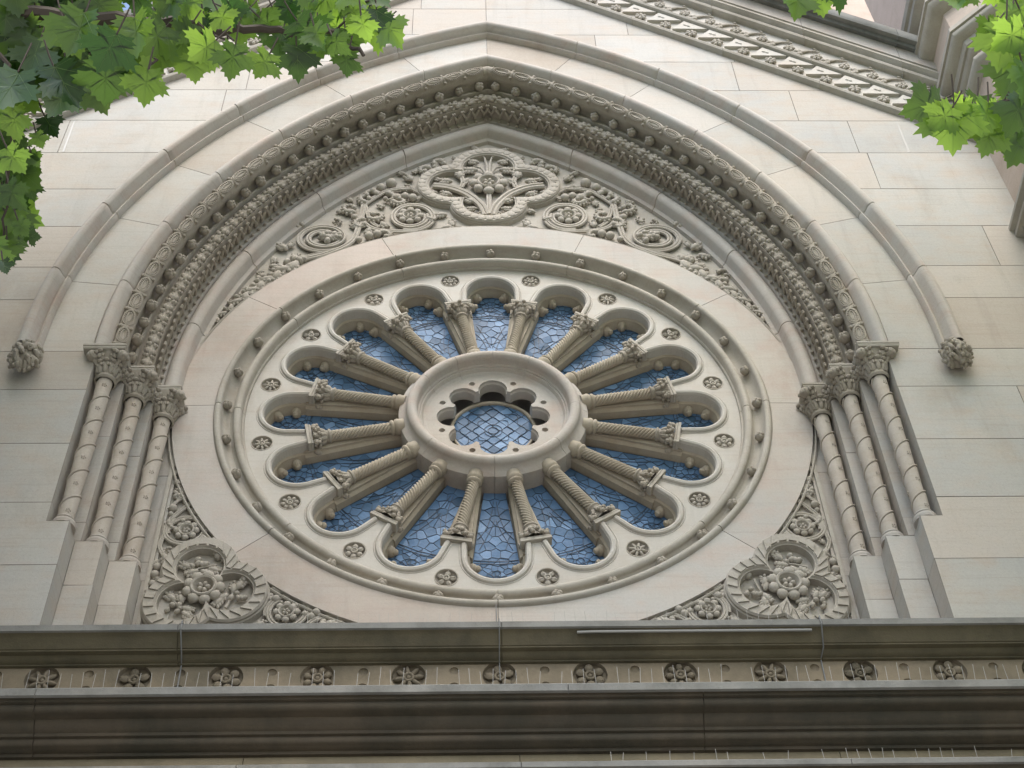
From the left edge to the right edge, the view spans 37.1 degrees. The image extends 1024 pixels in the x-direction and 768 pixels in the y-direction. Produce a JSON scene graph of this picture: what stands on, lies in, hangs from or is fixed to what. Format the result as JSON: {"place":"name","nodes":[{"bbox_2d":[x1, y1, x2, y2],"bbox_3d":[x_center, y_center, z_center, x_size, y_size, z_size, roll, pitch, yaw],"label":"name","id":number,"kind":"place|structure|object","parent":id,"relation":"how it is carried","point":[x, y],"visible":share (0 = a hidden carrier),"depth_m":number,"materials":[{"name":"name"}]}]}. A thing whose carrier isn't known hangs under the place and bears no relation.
{"place":"outdoors","nodes":[
{"label":"outdoors","id":0,"kind":"place"},
{"bbox_2d":[122,2,412,27],"label":"sky","id":1,"kind":"structure","parent":0,"point":[126,5],"materials":[{"name":"white"}]},
{"bbox_2d":[831,0,873,21],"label":"tower","id":2,"kind":"structure","parent":0,"point":[858,8],"depth_m":29.41,"materials":[{"name":"stone"}]},
{"label":"ground","id":3,"kind":"structure","parent":0,"visible":0},
{"bbox_2d":[0,0,408,273],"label":"plane tree","id":4,"kind":"object","parent":3,"relation":"on","point":[57,57],"visible":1,"depth_m":4.85,"materials":[{"name":"green plant"}]},
{"bbox_2d":[0,0,1023,624],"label":"church wall","id":5,"kind":"structure","parent":3,"relation":"on","point":[960,554],"depth_m":16.59,"materials":[{"name":"stone"}]},
{"bbox_2d":[52,343,130,534],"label":"carved column","id":6,"kind":"structure","parent":5,"relation":"on","point":[112,363],"depth_m":15.17,"materials":[{"name":"stone"}]},
{"bbox_2d":[85,366,159,553],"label":"carved column","id":7,"kind":"structure","parent":5,"relation":"on","point":[141,388],"depth_m":15.22,"materials":[{"name":"stone"}]},
{"bbox_2d":[118,385,187,572],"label":"carved column","id":8,"kind":"structure","parent":5,"relation":"on","point":[170,408],"depth_m":15.38,"materials":[{"name":"stone"}]},
{"bbox_2d":[23,0,408,130],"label":"gable coping","id":9,"kind":"object","parent":5,"relation":"on","point":[168,75],"visible":0.06,"depth_m":20.45,"materials":[{"name":"stone"}]},
{"bbox_2d":[132,456,343,624],"bbox_3d":[-1.994,1.751,14.658,3.141,4.121,0.307,0,-51,-2],"label":"spandrel carving","id":10,"kind":"object","parent":5,"relation":"attached to","point":[203,577],"visible":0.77,"depth_m":14.32,"materials":[{"name":"stone"}]},
{"bbox_2d":[6,21,973,372],"bbox_3d":[-0.268,-2.630,18.515,9.924,7.837,0.306,0,-51,-2],"label":"hood mould","id":11,"kind":"object","parent":5,"relation":"attached to","point":[28,351],"visible":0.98,"depth_m":18.71,"materials":[{"name":"stone"}]},
{"bbox_2d":[94,54,887,387],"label":"carved arch","id":12,"kind":"structure","parent":5,"relation":"attached to","point":[206,252],"depth_m":18.96,"materials":[{"name":"stone"}]},
{"bbox_2d":[167,145,816,622],"bbox_3d":[-0.236,-0.665,17.656,7.100,9.865,0.309,0,-51,-2],"label":"tympanum carving","id":13,"kind":"object","parent":5,"relation":"attached to","point":[487,185],"visible":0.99,"depth_m":19.35,"materials":[{"name":"stone"}]},
{"bbox_2d":[172,226,812,622],"bbox_3d":[-0.203,0.383,16.617,6.830,6.830,0.600,0,-51,-2],"label":"rose window","id":14,"kind":"structure","parent":5,"relation":"attached to","point":[324,458],"depth_m":16.32,"materials":[{"name":"stone"}]},
{"bbox_2d":[0,679,1023,767],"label":"cornice","id":15,"kind":"structure","parent":5,"relation":"attached to","point":[800,724],"depth_m":11.77,"materials":[{"name":"stone"}]},
{"bbox_2d":[1,662,1019,688],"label":"bird spike strip","id":16,"kind":"object","parent":15,"relation":"on","point":[516,678],"visible":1,"depth_m":11.91,"materials":[{"name":"silver metal"}]},
{"bbox_2d":[610,746,1022,760],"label":"bird spike strip","id":17,"kind":"object","parent":15,"relation":"on","point":[834,758],"visible":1,"depth_m":11.51,"materials":[{"name":"silver metal"}]},
{"bbox_2d":[0,617,1023,688],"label":"string course","id":18,"kind":"object","parent":5,"relation":"attached to","point":[541,652],"visible":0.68,"depth_m":12.52,"materials":[{"name":"stone"}]},
{"bbox_2d":[177,620,183,686],"bbox_3d":[-2.697,2.193,12.411,0.022,0.556,0.265,0,-51,-2],"label":"cable","id":19,"kind":"object","parent":18,"relation":"attached to","point":[181,651],"visible":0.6,"depth_m":12.43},
{"bbox_2d":[496,606,500,680],"bbox_3d":[-0.120,2.134,13.181,0.014,1.560,1.062,0,-51,-2],"label":"cable","id":20,"kind":"object","parent":18,"relation":"attached to","point":[499,643],"visible":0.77,"depth_m":12.51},
{"bbox_2d":[307,607,858,622],"bbox_3d":[0.709,1.927,12.671,4.804,0.133,0.037,0,-51,-2],"label":"bird spike strip","id":21,"kind":"object","parent":18,"relation":"on","point":[585,617],"visible":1,"depth_m":12.67,"materials":[{"name":"silver metal"}]},
{"bbox_2d":[577,628,811,633],"bbox_3d":[1.505,2.036,12.572,1.940,0.024,0.029,0,-51,-2],"label":"conduit pipe","id":22,"kind":"object","parent":18,"relation":"attached to","point":[692,630],"visible":1,"depth_m":12.56,"materials":[{"name":"metal"}]},
{"bbox_2d":[818,615,825,680],"bbox_3d":[2.561,2.173,12.556,0.022,0.556,0.265,0,-51,-2],"label":"cable","id":23,"kind":"object","parent":18,"relation":"attached to","point":[819,617],"visible":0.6,"depth_m":12.58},
{"bbox_2d":[651,452,859,619],"bbox_3d":[1.703,1.737,14.760,3.141,4.121,0.307,0,-51,-2],"label":"spandrel carving","id":24,"kind":"object","parent":5,"relation":"attached to","point":[791,568],"visible":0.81,"depth_m":14.47,"materials":[{"name":"stone"}]},
{"bbox_2d":[561,0,975,142],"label":"gable coping","id":25,"kind":"object","parent":5,"relation":"on","point":[872,64],"visible":0.77,"depth_m":21.21,"materials":[{"name":"stone"}]},
{"bbox_2d":[796,382,871,568],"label":"carved column","id":26,"kind":"structure","parent":5,"relation":"on","point":[814,405],"depth_m":15.58,"materials":[{"name":"stone"}]},
{"bbox_2d":[824,363,903,548],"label":"carved column","id":27,"kind":"structure","parent":5,"relation":"on","point":[841,385],"depth_m":15.43,"materials":[{"name":"stone"}]},
{"bbox_2d":[852,341,935,528],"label":"carved column","id":28,"kind":"structure","parent":5,"relation":"on","point":[871,359],"depth_m":15.38,"materials":[{"name":"stone"}]},
{"bbox_2d":[783,0,1023,168],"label":"plane tree","id":29,"kind":"object","parent":3,"relation":"on","point":[988,123],"visible":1,"depth_m":4.69,"materials":[{"name":"green plant"}]},
{"bbox_2d":[865,0,1023,237],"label":"corner turret","id":30,"kind":"object","parent":3,"relation":"on","point":[943,31],"visible":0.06,"depth_m":20.01,"materials":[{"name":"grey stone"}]}
]}

